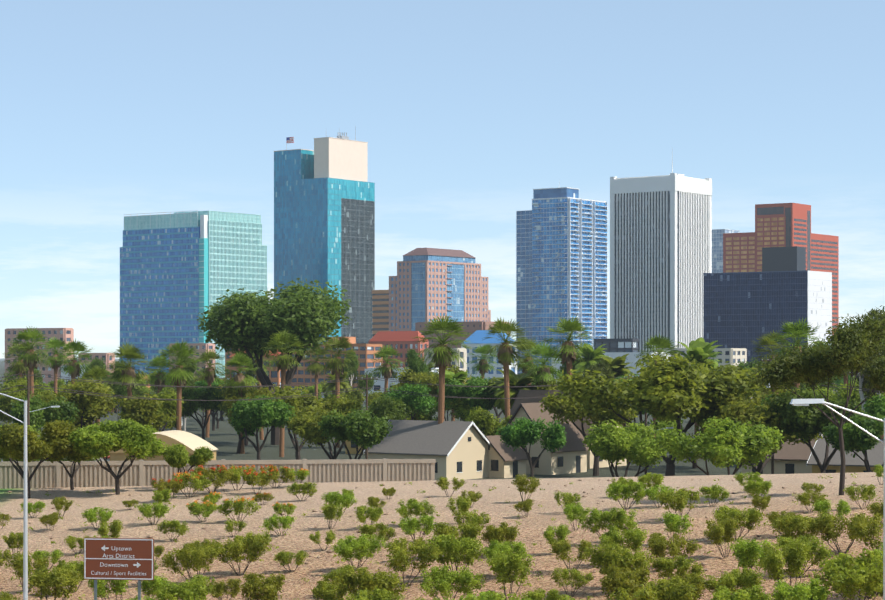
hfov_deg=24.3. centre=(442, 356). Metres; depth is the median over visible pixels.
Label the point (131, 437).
mesquite tree
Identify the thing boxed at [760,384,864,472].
round tree
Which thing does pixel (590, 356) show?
date palm
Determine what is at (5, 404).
broad tree
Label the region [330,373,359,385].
eucalyptus tree
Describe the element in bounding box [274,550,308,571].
shrub
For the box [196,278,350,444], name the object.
big tree
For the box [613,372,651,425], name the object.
round tree
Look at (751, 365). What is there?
eucalyptus tree
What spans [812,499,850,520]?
shrub
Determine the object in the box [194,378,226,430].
round tree
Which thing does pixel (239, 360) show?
fan palm
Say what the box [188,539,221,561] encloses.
shrub
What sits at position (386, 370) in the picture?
fan palm
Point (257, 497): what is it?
shrub
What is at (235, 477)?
flower shrub
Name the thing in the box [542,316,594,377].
fan palm
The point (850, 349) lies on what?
lone tree
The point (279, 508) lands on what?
shrub
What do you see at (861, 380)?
eucalyptus tree
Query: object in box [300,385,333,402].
broad tree
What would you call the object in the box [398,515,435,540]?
shrub
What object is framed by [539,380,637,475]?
broad tree
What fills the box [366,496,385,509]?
shrub
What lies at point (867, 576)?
shrub
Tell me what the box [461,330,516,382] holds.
office building
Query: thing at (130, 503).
shrub
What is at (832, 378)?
eucalyptus tree
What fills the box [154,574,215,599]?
shrub
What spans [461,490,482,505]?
shrub
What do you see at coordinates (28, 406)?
utility pole
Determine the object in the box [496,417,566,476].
round tree
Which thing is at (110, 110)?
sky
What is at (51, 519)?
shrub
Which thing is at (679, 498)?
shrub
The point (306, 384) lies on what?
power lines
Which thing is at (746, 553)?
shrub
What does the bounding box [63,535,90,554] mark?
shrub
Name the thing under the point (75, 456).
mesquite tree
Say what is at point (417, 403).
round tree
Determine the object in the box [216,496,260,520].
shrub
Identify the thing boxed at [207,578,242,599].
shrub
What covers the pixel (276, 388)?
broad tree
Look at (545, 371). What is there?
fan palm
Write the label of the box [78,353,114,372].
pink city
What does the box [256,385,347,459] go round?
broad tree
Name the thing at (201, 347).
pink city
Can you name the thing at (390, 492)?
shrub
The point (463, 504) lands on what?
shrub
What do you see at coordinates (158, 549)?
shrub
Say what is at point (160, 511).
shrub
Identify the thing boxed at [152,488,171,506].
shrub
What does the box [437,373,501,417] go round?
round tree
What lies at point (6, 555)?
shrub
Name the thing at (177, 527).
shrub
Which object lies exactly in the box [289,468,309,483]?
flower shrub
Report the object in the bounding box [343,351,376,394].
eucalyptus tree
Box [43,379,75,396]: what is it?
broad tree
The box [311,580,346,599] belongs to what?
shrub
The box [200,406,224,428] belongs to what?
broad tree
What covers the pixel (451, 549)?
shrub
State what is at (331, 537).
shrub
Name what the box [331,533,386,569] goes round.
shrub
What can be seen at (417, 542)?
shrub
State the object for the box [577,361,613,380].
eucalyptus tree
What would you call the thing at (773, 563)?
shrub
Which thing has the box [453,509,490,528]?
shrub
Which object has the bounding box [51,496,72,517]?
shrub
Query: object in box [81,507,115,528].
shrub
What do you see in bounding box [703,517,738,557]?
shrub
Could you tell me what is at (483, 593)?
shrub
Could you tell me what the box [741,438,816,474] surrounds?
house
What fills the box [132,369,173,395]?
broad tree
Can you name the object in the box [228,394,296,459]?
round tree
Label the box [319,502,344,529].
shrub
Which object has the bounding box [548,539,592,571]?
shrub
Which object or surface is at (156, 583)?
shrub
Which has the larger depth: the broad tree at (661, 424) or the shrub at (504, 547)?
the broad tree at (661, 424)
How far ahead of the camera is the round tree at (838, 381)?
527.67 m
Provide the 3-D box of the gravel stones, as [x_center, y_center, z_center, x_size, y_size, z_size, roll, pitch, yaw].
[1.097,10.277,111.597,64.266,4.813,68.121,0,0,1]
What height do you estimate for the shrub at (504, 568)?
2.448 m
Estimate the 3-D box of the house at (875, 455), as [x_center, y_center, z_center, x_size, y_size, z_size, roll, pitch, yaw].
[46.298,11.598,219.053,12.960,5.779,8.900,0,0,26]
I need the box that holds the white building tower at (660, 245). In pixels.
[610,160,711,351]
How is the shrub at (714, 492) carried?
on the ground
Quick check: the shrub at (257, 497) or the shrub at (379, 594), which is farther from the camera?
the shrub at (257, 497)
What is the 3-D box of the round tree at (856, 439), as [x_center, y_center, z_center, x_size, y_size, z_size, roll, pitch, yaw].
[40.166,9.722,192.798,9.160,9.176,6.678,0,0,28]
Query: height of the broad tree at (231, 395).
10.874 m
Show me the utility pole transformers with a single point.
(772, 465)
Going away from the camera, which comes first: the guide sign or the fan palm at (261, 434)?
the guide sign
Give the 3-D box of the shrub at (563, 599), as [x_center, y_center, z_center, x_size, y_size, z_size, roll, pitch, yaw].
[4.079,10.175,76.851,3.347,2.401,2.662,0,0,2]
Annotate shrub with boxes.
[0,512,11,528]
[0,549,12,566]
[0,591,19,599]
[1,531,28,551]
[5,551,51,591]
[20,501,45,517]
[28,565,81,599]
[31,549,64,568]
[38,512,60,530]
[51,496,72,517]
[51,559,85,592]
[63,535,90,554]
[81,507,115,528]
[87,579,131,599]
[96,519,122,537]
[122,499,138,509]
[126,595,154,599]
[134,502,171,524]
[135,559,158,583]
[135,575,177,599]
[151,478,182,500]
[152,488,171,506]
[154,519,188,540]
[154,545,164,562]
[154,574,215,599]
[159,543,220,582]
[171,472,211,497]
[186,500,217,521]
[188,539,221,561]
[190,465,233,493]
[201,492,221,506]
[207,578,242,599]
[209,533,272,574]
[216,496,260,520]
[221,464,255,489]
[224,519,246,537]
[233,531,272,543]
[240,572,285,599]
[241,469,275,493]
[252,492,274,504]
[258,465,294,487]
[262,513,296,535]
[272,502,296,516]
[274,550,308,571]
[286,482,316,501]
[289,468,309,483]
[309,530,337,549]
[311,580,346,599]
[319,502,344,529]
[321,491,357,512]
[321,564,355,592]
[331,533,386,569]
[331,567,409,598]
[337,587,404,599]
[341,489,354,495]
[353,504,383,525]
[356,522,396,543]
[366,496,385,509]
[382,487,395,499]
[384,538,442,584]
[392,537,426,560]
[396,498,437,520]
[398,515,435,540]
[412,597,439,599]
[418,565,485,599]
[421,534,484,576]
[430,520,482,541]
[436,477,464,496]
[443,590,505,599]
[448,495,471,522]
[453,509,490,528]
[453,591,529,599]
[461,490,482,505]
[480,522,519,545]
[482,539,527,564]
[484,550,534,599]
[511,474,541,501]
[512,499,533,516]
[516,595,583,599]
[518,588,568,599]
[543,524,570,544]
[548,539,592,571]
[550,567,593,596]
[553,491,581,513]
[562,502,590,530]
[577,507,638,536]
[581,543,655,576]
[599,525,648,552]
[599,565,651,599]
[605,481,647,509]
[607,576,699,599]
[608,477,633,492]
[637,472,664,488]
[644,484,676,506]
[645,532,700,560]
[648,554,705,578]
[650,573,706,599]
[655,487,702,519]
[662,512,691,542]
[699,485,730,505]
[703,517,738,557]
[704,567,765,594]
[710,584,773,599]
[711,505,762,539]
[727,537,771,571]
[733,471,761,485]
[741,478,772,496]
[751,494,770,511]
[756,539,810,588]
[763,511,800,535]
[769,513,819,539]
[772,578,830,599]
[776,534,834,574]
[795,491,827,511]
[801,482,824,497]
[808,548,882,599]
[809,512,870,553]
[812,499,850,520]
[830,555,882,598]
[843,484,876,508]
[848,513,882,554]
[865,502,882,523]
[873,543,882,556]
[874,464,883,484]
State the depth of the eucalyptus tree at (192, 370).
378.85 m
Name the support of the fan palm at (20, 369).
on the ground
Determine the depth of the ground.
122.11 m
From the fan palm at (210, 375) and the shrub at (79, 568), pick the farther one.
the fan palm at (210, 375)
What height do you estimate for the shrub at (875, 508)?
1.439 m
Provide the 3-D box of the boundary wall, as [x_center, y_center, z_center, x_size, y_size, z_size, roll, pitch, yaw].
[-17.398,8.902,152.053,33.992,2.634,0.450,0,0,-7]
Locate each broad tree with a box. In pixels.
[0,376,53,421]
[0,380,17,422]
[0,423,65,461]
[32,376,177,431]
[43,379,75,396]
[62,426,158,460]
[101,382,135,412]
[119,388,185,431]
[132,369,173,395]
[196,407,223,424]
[198,375,248,420]
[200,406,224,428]
[213,383,266,444]
[218,377,279,390]
[221,382,276,453]
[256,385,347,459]
[286,396,364,458]
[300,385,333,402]
[306,380,328,398]
[340,388,383,409]
[368,396,410,419]
[389,382,437,407]
[394,364,471,420]
[410,398,484,420]
[435,404,451,420]
[463,406,511,435]
[467,376,502,426]
[532,377,558,389]
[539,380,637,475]
[552,352,766,475]
[583,419,666,476]
[644,413,696,467]
[652,416,783,474]
[689,384,822,473]
[752,385,771,404]
[801,381,883,411]
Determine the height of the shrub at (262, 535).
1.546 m
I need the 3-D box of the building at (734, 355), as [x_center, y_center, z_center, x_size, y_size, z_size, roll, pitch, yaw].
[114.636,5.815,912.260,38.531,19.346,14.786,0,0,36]
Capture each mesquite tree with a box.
[0,420,78,497]
[34,436,92,489]
[66,418,167,494]
[162,443,213,488]
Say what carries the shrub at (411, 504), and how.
on the ground
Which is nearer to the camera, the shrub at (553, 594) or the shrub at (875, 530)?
the shrub at (553, 594)
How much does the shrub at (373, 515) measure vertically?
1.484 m
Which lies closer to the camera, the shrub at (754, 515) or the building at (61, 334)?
the shrub at (754, 515)
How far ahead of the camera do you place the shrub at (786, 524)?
96.63 m
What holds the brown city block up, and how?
on the ground
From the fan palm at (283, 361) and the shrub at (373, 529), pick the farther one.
the fan palm at (283, 361)
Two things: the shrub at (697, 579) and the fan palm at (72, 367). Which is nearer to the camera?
the shrub at (697, 579)
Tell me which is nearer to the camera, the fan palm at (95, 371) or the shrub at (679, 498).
the shrub at (679, 498)
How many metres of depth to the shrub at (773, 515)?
103.04 m
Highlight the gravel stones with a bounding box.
[0,475,882,597]
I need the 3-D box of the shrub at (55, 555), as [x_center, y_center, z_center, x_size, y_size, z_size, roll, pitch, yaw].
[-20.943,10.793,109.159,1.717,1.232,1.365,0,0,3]
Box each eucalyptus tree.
[1,368,43,390]
[80,357,105,382]
[107,358,132,420]
[174,350,196,431]
[245,352,264,385]
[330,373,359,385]
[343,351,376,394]
[401,347,429,388]
[557,348,584,383]
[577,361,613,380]
[733,357,765,398]
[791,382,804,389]
[804,338,836,436]
[842,305,884,412]
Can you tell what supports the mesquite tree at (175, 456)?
on the ground
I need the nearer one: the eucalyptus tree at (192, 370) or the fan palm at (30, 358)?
the fan palm at (30, 358)
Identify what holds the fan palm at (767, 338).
on the ground
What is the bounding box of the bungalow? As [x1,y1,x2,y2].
[363,419,491,479]
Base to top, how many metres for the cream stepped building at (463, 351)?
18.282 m
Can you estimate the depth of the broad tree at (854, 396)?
278.58 m
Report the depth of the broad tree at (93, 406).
262.10 m
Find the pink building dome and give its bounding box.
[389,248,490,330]
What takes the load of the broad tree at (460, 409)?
on the ground
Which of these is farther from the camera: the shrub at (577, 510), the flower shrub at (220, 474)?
the flower shrub at (220, 474)
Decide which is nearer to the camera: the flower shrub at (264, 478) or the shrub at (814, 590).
the shrub at (814, 590)
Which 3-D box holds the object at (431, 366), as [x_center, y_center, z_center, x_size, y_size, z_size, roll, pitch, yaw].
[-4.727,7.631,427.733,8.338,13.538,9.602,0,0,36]
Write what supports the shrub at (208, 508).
on the ground
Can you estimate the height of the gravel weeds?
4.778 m
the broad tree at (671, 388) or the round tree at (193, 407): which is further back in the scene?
the round tree at (193, 407)
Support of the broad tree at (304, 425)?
on the ground
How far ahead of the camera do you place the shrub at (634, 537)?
97.33 m
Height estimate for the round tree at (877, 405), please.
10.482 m
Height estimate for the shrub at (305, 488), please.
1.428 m
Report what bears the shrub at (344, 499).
on the ground
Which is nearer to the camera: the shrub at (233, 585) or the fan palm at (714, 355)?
the shrub at (233, 585)
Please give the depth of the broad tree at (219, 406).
325.75 m
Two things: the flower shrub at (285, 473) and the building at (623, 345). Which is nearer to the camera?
the flower shrub at (285, 473)
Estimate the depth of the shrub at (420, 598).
84.00 m
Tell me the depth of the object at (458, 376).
326.25 m
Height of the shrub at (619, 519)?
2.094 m
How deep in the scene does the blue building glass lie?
1422.78 m
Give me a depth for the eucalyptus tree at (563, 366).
422.17 m
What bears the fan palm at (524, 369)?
on the ground
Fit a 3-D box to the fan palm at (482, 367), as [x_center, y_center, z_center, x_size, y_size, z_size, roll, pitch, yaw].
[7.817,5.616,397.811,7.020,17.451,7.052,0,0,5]
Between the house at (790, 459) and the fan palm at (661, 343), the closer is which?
the house at (790, 459)
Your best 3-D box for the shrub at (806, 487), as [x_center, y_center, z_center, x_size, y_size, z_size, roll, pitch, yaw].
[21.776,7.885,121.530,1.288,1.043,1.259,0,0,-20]
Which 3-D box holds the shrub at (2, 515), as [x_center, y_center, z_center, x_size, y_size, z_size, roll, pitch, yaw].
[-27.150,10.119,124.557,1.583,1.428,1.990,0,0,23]
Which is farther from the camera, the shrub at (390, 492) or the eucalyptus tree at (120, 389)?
the eucalyptus tree at (120, 389)
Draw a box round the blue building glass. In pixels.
[120,210,266,376]
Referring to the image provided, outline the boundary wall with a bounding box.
[0,458,435,488]
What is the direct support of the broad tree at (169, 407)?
on the ground
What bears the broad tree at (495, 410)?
on the ground
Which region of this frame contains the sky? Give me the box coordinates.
[0,0,884,357]
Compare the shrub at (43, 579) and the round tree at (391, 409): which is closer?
the shrub at (43, 579)
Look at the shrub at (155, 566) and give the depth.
101.39 m
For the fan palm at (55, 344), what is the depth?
378.03 m
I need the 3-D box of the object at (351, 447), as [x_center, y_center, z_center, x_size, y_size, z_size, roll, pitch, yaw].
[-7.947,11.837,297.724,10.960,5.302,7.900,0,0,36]
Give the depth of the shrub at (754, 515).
103.03 m
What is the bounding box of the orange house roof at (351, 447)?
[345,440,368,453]
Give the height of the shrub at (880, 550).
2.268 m
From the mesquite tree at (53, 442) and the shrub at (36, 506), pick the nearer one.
the shrub at (36, 506)
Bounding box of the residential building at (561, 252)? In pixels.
[516,187,606,373]
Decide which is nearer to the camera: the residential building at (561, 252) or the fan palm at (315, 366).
the fan palm at (315, 366)
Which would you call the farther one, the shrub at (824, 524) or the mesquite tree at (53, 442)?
the mesquite tree at (53, 442)
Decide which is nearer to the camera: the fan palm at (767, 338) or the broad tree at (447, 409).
the fan palm at (767, 338)
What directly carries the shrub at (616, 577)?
on the ground
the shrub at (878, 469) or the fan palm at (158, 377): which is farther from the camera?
the fan palm at (158, 377)
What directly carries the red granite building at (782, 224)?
on the ground
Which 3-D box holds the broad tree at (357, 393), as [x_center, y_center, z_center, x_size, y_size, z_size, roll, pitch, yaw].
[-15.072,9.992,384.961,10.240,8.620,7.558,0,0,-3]
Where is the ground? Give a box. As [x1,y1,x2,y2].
[0,358,883,599]
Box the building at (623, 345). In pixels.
[594,338,638,351]
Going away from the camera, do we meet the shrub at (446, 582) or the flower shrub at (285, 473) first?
the shrub at (446, 582)
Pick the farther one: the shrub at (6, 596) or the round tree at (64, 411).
the round tree at (64, 411)
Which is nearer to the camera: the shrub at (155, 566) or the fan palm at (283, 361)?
the shrub at (155, 566)
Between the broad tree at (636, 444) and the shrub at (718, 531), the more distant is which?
the broad tree at (636, 444)
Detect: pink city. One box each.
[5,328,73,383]
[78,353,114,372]
[169,343,214,383]
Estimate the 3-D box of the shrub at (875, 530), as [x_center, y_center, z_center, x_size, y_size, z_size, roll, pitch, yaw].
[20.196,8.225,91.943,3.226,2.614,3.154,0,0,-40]
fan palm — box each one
[1,340,39,382]
[6,326,52,397]
[41,337,70,392]
[50,339,92,384]
[80,365,116,423]
[102,343,150,399]
[142,354,173,430]
[154,338,205,430]
[193,349,227,436]
[218,352,258,453]
[243,349,274,439]
[261,329,306,456]
[302,345,331,400]
[316,334,359,447]
[370,345,403,394]
[411,315,473,423]
[468,343,496,378]
[482,318,533,420]
[511,337,548,385]
[521,341,563,385]
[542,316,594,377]
[634,333,679,437]
[703,350,721,429]
[750,330,792,393]
[769,317,824,389]
[843,367,849,387]
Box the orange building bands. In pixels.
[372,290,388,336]
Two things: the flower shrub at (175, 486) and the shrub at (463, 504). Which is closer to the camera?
the shrub at (463, 504)
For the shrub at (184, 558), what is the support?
on the ground
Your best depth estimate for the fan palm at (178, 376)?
267.99 m
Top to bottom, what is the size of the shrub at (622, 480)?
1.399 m
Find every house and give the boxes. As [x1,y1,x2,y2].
[510,390,626,468]
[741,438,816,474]
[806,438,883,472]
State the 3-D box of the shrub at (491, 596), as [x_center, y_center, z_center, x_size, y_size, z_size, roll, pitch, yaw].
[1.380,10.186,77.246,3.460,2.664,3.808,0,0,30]
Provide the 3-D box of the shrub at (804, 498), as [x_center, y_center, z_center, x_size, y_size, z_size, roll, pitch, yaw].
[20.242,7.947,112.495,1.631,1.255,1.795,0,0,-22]
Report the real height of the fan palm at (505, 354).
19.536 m
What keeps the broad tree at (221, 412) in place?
on the ground
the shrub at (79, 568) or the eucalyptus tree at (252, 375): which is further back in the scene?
the eucalyptus tree at (252, 375)
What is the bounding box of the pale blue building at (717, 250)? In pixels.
[712,229,739,272]
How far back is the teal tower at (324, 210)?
1518.10 m
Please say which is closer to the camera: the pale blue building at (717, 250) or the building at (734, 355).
the building at (734, 355)
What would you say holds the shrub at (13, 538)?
on the ground
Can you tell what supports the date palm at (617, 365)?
on the ground
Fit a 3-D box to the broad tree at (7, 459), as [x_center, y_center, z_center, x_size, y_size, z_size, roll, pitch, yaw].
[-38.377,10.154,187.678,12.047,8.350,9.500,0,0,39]
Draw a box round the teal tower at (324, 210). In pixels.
[274,126,374,343]
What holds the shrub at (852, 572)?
on the ground
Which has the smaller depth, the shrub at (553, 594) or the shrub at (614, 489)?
the shrub at (553, 594)
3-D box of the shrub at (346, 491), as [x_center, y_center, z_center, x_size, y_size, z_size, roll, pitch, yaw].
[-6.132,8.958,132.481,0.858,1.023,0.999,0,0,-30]
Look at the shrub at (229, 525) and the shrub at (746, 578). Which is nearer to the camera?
the shrub at (746, 578)
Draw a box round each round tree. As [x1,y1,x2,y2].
[7,391,79,432]
[181,384,225,439]
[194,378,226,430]
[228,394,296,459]
[318,405,392,458]
[368,394,412,421]
[381,381,437,419]
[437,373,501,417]
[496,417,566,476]
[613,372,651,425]
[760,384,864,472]
[822,412,884,471]
[833,374,851,395]
[859,393,884,432]
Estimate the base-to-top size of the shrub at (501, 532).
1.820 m
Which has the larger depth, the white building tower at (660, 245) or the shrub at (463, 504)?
the white building tower at (660, 245)
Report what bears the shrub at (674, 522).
on the ground
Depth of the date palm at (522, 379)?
296.76 m
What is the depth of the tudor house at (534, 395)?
266.24 m
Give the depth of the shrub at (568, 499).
120.15 m
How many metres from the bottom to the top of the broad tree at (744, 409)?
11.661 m
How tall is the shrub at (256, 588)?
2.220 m
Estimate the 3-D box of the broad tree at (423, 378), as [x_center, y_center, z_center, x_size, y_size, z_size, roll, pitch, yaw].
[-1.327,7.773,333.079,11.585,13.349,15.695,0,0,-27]
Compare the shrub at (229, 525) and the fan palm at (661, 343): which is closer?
the shrub at (229, 525)
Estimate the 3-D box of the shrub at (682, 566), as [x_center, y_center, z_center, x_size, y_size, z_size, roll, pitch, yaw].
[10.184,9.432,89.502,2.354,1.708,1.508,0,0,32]
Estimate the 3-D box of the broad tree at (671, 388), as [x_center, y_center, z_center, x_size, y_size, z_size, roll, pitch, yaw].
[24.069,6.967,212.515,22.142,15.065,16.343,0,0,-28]
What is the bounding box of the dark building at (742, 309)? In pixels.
[703,246,831,365]
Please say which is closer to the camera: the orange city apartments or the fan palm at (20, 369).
the fan palm at (20, 369)
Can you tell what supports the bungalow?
on the ground
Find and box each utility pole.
[27,371,59,429]
[356,375,377,458]
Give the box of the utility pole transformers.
[762,356,774,473]
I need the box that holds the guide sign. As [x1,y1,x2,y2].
[84,538,153,599]
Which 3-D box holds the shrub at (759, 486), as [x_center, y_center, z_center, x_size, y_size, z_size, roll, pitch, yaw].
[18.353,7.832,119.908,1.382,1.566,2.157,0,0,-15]
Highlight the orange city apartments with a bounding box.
[225,337,382,392]
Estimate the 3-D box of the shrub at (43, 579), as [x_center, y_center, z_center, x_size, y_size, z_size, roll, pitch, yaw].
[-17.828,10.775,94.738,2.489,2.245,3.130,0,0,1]
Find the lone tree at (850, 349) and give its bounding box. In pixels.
[749,309,884,494]
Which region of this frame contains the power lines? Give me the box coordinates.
[0,359,882,400]
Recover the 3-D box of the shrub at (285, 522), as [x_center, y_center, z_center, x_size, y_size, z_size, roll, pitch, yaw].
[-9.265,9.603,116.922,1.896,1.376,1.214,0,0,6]
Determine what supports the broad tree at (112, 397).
on the ground
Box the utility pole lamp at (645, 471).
[644,412,673,474]
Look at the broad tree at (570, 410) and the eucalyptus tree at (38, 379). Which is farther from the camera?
the eucalyptus tree at (38, 379)
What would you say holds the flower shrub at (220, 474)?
on the ground
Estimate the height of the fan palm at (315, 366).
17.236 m
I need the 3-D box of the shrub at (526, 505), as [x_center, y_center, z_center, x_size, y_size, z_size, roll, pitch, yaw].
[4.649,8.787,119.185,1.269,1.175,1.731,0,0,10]
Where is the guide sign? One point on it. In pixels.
(118, 558)
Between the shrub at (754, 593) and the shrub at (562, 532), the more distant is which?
the shrub at (562, 532)
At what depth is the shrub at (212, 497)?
131.73 m
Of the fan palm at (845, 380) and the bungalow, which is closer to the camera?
the bungalow
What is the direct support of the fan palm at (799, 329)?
on the ground
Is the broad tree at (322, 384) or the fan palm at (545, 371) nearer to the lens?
the fan palm at (545, 371)
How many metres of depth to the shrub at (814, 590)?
78.92 m
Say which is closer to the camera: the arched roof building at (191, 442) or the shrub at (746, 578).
the shrub at (746, 578)
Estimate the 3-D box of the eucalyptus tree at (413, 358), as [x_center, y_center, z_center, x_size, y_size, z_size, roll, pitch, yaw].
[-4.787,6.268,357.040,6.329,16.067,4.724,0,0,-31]
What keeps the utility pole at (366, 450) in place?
on the ground
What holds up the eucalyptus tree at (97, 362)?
on the ground
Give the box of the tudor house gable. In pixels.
[506,403,588,474]
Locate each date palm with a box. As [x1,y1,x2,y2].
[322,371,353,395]
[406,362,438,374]
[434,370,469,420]
[488,367,536,414]
[572,343,608,375]
[599,354,636,378]
[668,337,722,434]
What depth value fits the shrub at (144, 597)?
88.65 m
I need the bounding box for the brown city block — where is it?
[415,321,509,347]
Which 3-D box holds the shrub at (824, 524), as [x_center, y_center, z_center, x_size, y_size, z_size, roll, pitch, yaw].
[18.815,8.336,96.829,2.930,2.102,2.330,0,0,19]
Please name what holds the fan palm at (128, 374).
on the ground
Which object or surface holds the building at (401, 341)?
on the ground
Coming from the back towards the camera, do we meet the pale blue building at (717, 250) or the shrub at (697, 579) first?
the pale blue building at (717, 250)
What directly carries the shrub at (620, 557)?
on the ground
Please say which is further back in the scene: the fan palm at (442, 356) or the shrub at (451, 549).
the fan palm at (442, 356)
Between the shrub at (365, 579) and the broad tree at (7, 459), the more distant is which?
the broad tree at (7, 459)
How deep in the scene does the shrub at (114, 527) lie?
115.25 m
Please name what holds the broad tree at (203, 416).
on the ground
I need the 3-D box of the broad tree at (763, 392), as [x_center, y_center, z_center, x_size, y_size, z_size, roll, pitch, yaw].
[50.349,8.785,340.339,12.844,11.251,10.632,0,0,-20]
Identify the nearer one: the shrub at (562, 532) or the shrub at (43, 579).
the shrub at (43, 579)
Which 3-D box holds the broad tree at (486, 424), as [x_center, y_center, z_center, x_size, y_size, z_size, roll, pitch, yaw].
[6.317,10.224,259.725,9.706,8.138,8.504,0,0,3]
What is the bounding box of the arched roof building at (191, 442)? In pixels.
[109,430,218,460]
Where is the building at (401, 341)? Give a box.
[368,331,428,367]
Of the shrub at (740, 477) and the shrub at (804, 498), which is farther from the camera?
the shrub at (740, 477)
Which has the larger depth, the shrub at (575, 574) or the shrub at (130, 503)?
the shrub at (130, 503)
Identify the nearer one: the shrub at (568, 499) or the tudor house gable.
the shrub at (568, 499)
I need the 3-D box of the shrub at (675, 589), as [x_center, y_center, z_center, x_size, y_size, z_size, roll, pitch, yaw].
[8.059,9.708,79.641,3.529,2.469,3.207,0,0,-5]
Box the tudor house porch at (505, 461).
[485,435,531,477]
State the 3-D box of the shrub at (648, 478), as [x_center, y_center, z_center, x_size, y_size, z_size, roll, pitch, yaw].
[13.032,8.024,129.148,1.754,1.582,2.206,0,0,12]
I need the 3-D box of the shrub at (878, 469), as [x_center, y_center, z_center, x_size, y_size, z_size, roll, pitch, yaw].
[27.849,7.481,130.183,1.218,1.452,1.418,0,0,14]
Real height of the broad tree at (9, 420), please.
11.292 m
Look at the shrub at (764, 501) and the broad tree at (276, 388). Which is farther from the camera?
the broad tree at (276, 388)
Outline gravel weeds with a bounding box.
[1,473,883,599]
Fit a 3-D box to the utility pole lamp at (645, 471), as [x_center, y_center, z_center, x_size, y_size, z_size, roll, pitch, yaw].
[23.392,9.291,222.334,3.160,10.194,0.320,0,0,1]
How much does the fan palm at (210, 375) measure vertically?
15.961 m
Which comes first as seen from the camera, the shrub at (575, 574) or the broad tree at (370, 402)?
the shrub at (575, 574)
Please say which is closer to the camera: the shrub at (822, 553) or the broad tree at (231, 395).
the shrub at (822, 553)
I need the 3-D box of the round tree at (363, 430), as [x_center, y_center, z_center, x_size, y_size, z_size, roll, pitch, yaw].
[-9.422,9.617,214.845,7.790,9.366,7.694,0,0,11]
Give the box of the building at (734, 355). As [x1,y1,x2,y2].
[655,348,746,366]
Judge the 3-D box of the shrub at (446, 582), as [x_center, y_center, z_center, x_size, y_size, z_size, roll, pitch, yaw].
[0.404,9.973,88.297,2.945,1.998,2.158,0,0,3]
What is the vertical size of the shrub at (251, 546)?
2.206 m
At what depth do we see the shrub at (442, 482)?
133.82 m
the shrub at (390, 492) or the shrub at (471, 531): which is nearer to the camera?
the shrub at (471, 531)
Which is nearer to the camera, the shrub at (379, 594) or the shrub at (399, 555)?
the shrub at (379, 594)
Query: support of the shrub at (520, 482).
on the ground
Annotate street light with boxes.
[0,393,27,599]
[790,399,884,599]
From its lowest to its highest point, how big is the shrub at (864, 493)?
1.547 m
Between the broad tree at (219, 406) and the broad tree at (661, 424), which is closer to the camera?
the broad tree at (661, 424)
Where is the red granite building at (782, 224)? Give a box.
[723,203,838,334]
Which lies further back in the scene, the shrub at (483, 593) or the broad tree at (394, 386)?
the broad tree at (394, 386)
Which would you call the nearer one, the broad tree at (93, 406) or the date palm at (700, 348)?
the broad tree at (93, 406)
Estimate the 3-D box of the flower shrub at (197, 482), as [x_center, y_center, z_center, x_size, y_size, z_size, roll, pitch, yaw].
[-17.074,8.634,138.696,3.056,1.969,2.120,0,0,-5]
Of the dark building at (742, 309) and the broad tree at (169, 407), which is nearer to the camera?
the broad tree at (169, 407)
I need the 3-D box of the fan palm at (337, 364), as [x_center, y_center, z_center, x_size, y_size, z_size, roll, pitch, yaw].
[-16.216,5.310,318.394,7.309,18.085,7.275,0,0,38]
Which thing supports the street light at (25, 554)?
on the ground
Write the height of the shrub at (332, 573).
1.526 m
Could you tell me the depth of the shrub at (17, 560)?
101.12 m
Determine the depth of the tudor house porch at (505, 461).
238.44 m
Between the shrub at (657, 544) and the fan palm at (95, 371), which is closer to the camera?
the shrub at (657, 544)
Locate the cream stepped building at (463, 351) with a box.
[424,348,466,381]
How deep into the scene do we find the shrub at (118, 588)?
92.77 m
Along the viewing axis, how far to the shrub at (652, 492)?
120.64 m
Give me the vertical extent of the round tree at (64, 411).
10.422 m
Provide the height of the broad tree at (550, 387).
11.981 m

